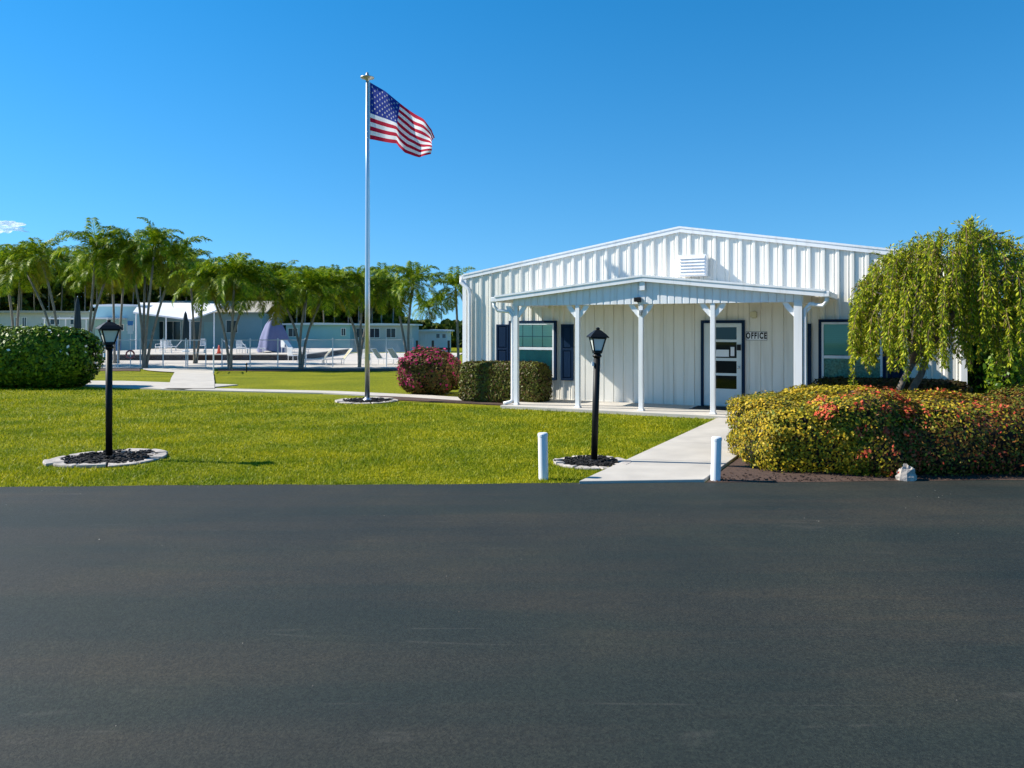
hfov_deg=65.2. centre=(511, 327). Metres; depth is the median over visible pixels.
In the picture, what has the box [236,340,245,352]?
pool chair
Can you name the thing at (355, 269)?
palm tree
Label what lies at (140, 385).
side path
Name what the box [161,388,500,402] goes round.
side path
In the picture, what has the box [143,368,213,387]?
pool path
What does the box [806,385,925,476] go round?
shrub
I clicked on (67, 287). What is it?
palm tree
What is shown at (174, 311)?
entrance canopy
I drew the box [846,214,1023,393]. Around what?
weeping tree
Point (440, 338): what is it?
mobile home
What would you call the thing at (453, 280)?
palm tree
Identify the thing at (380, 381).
ground
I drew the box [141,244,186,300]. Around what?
palm tree
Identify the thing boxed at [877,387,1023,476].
shrub
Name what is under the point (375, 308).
palm tree
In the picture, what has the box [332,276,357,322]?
palm tree
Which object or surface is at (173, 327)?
window
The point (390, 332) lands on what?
window
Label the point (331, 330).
mobile home
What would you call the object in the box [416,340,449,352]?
timber rail fence
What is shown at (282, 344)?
pool chair
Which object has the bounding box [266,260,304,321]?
palm tree
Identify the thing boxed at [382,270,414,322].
palm tree
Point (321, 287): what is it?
palm clump
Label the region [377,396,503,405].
walkway
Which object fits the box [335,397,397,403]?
mulch bed
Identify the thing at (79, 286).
palm tree
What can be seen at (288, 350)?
pool chair
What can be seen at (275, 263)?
palm tree
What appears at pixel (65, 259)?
palm tree
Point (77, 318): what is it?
pool umbrella
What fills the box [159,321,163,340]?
window
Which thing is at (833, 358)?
window
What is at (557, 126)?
sky
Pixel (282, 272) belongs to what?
palm tree
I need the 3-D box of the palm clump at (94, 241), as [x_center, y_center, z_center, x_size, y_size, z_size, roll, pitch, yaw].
[-23.803,-1.936,46.587,4.082,8.795,4.639,0,0,29]
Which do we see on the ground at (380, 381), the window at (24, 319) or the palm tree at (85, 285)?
the palm tree at (85, 285)
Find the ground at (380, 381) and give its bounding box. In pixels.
[0,347,946,486]
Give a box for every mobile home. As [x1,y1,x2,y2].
[0,310,94,349]
[93,304,158,351]
[157,301,286,347]
[282,323,356,351]
[354,323,422,351]
[419,329,453,351]
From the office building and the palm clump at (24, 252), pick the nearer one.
the office building
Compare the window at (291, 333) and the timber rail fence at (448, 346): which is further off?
the window at (291, 333)
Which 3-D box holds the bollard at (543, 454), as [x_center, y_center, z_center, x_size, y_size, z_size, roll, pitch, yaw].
[0.411,1.717,10.561,0.136,0.666,0.136,-1,0,0]
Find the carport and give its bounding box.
[42,318,125,329]
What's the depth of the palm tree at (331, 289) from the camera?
87.80 m
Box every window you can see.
[22,317,26,326]
[50,316,59,324]
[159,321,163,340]
[167,321,180,340]
[182,321,199,340]
[226,320,237,332]
[288,328,297,336]
[341,328,345,335]
[356,328,363,337]
[370,328,379,337]
[386,328,395,337]
[509,321,556,379]
[818,319,885,383]
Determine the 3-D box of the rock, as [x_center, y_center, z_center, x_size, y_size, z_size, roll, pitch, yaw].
[5.173,1.889,10.495,0.288,0.223,0.195,0,0,0]
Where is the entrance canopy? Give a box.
[133,303,220,349]
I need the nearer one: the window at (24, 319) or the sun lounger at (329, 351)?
the sun lounger at (329, 351)
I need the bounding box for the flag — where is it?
[369,82,434,156]
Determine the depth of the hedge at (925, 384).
16.98 m
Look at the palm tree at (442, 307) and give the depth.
129.77 m
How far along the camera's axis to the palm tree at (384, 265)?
87.74 m
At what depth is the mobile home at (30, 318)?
79.00 m
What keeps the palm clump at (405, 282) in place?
on the pool deck
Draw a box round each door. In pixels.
[204,322,212,347]
[420,334,427,350]
[704,323,741,405]
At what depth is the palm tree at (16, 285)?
85.31 m
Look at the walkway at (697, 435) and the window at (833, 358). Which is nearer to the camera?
the walkway at (697, 435)
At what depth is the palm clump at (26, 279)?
49.89 m
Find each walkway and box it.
[377,396,503,405]
[579,459,727,483]
[629,442,738,464]
[666,428,729,443]
[697,418,730,429]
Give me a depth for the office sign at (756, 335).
19.18 m
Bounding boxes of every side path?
[78,381,237,389]
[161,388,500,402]
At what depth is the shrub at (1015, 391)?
12.70 m
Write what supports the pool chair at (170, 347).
on the terrace
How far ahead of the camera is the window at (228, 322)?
80.47 m
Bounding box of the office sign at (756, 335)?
[746,332,766,339]
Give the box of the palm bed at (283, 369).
[100,368,397,370]
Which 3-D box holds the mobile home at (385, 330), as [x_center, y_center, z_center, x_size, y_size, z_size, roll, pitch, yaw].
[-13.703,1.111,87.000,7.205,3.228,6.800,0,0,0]
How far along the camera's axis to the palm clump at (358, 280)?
47.20 m
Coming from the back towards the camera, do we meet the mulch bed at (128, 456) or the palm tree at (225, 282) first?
the palm tree at (225, 282)
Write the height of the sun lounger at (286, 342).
1.004 m
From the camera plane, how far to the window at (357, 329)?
83.98 m
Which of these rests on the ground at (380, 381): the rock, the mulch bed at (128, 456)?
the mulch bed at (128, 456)
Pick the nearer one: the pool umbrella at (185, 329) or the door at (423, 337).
the pool umbrella at (185, 329)
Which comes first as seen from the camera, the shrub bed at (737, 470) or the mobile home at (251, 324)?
the shrub bed at (737, 470)
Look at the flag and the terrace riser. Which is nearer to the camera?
the flag
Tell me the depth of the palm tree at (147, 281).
85.69 m
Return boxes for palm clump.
[0,237,71,326]
[0,246,50,326]
[49,217,133,331]
[83,247,149,362]
[86,217,211,367]
[165,246,223,362]
[168,252,290,369]
[246,265,350,367]
[312,266,397,366]
[370,260,450,352]
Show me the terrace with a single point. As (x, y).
(209, 351)
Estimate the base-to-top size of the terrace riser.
0.470 m
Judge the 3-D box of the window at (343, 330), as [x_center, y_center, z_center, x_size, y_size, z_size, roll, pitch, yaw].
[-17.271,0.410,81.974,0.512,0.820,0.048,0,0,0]
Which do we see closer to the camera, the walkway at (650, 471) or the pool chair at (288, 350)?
the walkway at (650, 471)
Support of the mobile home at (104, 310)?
on the ground at (380, 381)
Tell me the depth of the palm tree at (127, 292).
87.45 m
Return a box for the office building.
[459,226,966,418]
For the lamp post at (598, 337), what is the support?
on the mulch bed at (584, 462)
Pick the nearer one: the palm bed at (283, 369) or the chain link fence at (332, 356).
the palm bed at (283, 369)
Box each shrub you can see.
[724,390,874,474]
[779,383,890,395]
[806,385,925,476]
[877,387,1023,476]
[967,326,1023,395]
[984,383,1023,399]
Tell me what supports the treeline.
on the ground at (380, 381)
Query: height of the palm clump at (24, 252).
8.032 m
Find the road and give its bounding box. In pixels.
[0,480,1023,767]
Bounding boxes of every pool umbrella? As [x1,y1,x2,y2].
[74,296,80,328]
[181,311,189,351]
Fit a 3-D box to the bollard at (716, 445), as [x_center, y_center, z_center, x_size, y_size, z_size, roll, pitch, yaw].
[2.667,1.737,10.458,0.136,0.627,0.136,2,0,0]
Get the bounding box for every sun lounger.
[283,340,308,353]
[304,348,331,364]
[323,348,352,364]
[370,348,398,364]
[387,348,398,357]
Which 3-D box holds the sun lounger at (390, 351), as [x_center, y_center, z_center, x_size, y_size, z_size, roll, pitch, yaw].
[-7.167,1.798,51.475,1.848,1.004,0.690,0,0,30]
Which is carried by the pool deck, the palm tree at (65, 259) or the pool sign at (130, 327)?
the pool sign at (130, 327)
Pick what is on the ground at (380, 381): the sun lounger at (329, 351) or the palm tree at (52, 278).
the palm tree at (52, 278)
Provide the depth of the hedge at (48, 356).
26.11 m
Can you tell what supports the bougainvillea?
on the ground at (380, 381)
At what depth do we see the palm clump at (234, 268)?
44.36 m
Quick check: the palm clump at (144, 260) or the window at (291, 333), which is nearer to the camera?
the palm clump at (144, 260)
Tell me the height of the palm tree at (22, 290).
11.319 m
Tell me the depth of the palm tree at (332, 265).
90.52 m
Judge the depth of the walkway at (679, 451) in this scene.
12.46 m
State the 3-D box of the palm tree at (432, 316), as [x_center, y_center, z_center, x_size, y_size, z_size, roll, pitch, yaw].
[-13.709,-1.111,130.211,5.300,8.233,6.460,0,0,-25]
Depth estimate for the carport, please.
73.11 m
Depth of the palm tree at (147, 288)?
88.37 m
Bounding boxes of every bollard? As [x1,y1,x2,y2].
[538,432,547,479]
[710,436,721,480]
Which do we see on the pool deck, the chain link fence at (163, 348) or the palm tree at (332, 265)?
the chain link fence at (163, 348)
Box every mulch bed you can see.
[43,448,167,467]
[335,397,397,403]
[553,455,631,469]
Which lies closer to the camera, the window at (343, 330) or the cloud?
the window at (343, 330)
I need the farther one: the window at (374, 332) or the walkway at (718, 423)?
the window at (374, 332)
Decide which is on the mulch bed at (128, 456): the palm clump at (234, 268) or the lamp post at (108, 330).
the lamp post at (108, 330)
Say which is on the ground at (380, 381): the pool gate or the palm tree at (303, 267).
the palm tree at (303, 267)
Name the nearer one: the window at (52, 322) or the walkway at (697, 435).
the walkway at (697, 435)
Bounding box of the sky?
[0,0,1023,322]
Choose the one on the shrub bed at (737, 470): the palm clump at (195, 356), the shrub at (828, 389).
the shrub at (828, 389)
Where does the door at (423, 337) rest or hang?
in the mobile home at (440, 338)
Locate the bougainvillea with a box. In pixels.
[396,345,460,394]
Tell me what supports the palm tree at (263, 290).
on the ground at (380, 381)
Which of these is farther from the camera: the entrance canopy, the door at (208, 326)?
the door at (208, 326)
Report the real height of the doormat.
0.016 m
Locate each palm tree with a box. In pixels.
[0,272,21,296]
[11,255,41,309]
[34,246,80,310]
[34,250,75,310]
[53,261,89,310]
[60,262,106,310]
[64,251,117,302]
[105,278,147,301]
[117,249,158,303]
[131,261,164,302]
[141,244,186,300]
[210,263,241,300]
[237,274,284,313]
[256,261,286,296]
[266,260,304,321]
[275,268,320,322]
[291,265,325,322]
[317,267,345,322]
[318,264,345,322]
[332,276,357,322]
[346,265,371,323]
[354,276,388,322]
[361,262,401,322]
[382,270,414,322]
[412,298,446,321]
[427,291,453,320]
[429,266,474,359]
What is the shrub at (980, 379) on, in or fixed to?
on the ground at (380, 381)
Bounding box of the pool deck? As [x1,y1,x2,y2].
[97,353,462,368]
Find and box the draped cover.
[257,313,290,351]
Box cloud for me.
[0,221,27,232]
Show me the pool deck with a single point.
(260, 363)
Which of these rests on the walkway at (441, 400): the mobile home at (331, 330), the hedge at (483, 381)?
the hedge at (483, 381)
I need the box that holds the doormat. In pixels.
[689,405,731,409]
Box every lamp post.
[95,319,122,458]
[586,327,608,461]
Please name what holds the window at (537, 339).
in the office building
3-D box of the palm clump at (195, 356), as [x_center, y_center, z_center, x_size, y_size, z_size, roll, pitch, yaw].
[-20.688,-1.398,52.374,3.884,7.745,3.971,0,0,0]
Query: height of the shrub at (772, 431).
1.063 m
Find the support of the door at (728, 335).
in the office building
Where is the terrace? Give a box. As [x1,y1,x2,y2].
[94,348,349,354]
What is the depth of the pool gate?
46.46 m
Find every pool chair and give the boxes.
[164,340,171,352]
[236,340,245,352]
[281,340,290,352]
[287,347,297,361]
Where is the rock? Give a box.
[895,463,916,480]
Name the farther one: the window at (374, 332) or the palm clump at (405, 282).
the window at (374, 332)
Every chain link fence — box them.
[95,338,186,367]
[221,338,413,367]
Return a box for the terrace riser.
[101,349,350,359]
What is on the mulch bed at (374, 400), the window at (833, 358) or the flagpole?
the flagpole
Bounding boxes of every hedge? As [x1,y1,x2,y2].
[0,323,104,387]
[458,359,552,402]
[808,375,972,398]
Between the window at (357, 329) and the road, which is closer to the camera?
the road
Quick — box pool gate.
[187,340,205,366]
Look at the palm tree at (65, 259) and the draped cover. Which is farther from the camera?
the palm tree at (65, 259)
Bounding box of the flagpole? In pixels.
[360,72,373,399]
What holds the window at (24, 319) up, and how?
in the mobile home at (30, 318)
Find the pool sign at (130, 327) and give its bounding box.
[125,320,134,366]
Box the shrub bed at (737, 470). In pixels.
[706,456,1023,481]
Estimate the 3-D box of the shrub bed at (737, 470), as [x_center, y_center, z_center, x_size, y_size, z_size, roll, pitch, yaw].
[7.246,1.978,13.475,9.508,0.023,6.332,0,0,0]
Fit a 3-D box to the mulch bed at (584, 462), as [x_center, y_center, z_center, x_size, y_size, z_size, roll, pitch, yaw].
[1.181,1.964,11.766,1.160,0.072,1.113,0,0,0]
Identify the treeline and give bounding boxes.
[0,255,1020,347]
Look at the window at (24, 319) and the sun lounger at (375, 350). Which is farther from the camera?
the window at (24, 319)
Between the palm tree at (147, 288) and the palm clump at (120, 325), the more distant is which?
the palm tree at (147, 288)
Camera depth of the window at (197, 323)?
80.47 m
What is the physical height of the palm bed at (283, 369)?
0.004 m
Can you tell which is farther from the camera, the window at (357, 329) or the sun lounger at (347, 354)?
the window at (357, 329)

